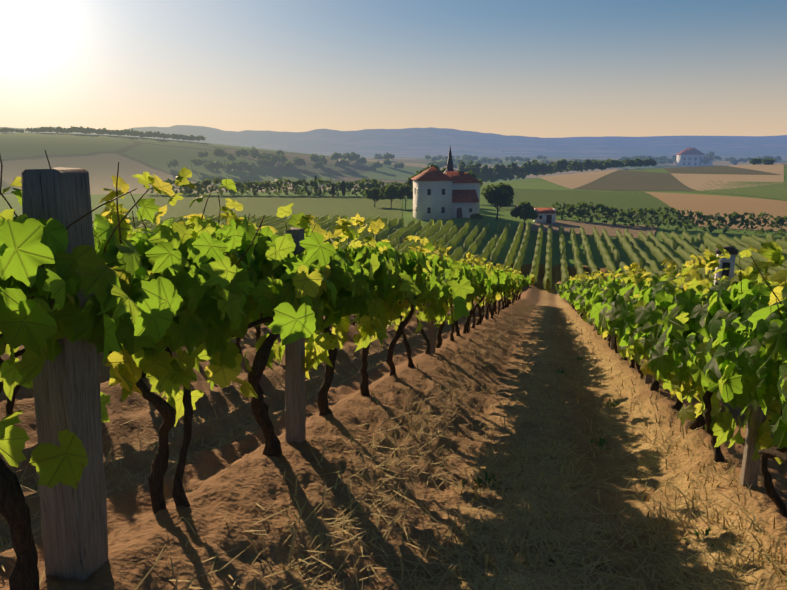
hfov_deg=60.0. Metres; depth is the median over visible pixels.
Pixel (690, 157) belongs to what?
house
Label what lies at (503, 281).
vine leaves
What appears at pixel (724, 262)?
wayside pillar
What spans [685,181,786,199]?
field vines
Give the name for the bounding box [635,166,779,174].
field
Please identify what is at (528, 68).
sky
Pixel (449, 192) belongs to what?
farmhouse
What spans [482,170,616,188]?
field stubble
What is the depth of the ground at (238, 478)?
5.51 m
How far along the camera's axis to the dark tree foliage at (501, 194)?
238.04 m
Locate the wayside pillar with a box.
[714,246,737,283]
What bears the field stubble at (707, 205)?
on the terrain at (98, 158)
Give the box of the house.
[676,148,712,165]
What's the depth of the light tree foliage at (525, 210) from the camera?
415.23 m
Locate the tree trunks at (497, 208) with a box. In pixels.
[374,194,526,227]
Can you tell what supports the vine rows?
on the terrain at (98, 158)
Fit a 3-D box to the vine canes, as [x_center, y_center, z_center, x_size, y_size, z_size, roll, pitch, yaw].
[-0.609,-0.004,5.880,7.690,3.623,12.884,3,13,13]
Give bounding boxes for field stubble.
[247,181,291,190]
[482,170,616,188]
[646,192,786,230]
[670,173,783,190]
[730,164,783,174]
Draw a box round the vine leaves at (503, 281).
[0,246,637,356]
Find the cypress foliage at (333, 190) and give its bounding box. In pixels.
[294,176,345,195]
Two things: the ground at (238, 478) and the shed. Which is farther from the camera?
the shed
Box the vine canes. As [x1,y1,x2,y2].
[0,150,786,415]
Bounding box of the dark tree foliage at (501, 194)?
[0,126,786,235]
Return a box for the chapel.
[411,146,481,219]
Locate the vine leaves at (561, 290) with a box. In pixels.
[494,263,776,313]
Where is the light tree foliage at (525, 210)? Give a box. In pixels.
[377,151,762,219]
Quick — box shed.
[533,208,556,222]
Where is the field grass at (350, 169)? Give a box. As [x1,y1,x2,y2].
[266,163,372,175]
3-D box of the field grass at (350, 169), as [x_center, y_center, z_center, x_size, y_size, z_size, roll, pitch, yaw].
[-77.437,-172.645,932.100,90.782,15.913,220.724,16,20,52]
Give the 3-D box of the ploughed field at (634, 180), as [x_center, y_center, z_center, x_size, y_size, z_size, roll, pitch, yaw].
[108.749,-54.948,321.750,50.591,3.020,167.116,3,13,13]
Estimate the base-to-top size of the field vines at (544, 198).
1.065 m
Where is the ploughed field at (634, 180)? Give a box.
[574,170,696,190]
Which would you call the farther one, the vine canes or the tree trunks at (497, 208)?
the tree trunks at (497, 208)
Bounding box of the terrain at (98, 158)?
[0,125,786,270]
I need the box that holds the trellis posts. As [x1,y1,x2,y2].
[21,167,767,580]
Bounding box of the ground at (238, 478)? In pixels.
[0,262,786,589]
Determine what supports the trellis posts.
on the ground at (238, 478)
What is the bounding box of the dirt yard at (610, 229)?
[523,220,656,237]
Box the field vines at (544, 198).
[496,188,692,225]
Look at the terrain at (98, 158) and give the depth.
907.08 m
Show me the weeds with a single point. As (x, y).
(480, 480)
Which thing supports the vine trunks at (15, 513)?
on the ground at (238, 478)
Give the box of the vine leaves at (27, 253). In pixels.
[0,171,786,464]
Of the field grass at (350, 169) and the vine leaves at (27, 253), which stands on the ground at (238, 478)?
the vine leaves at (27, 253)
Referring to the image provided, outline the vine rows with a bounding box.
[92,214,786,288]
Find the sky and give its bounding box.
[0,0,786,137]
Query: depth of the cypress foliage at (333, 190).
231.34 m
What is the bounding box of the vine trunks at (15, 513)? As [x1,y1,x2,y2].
[0,288,786,589]
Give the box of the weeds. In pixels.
[462,338,716,551]

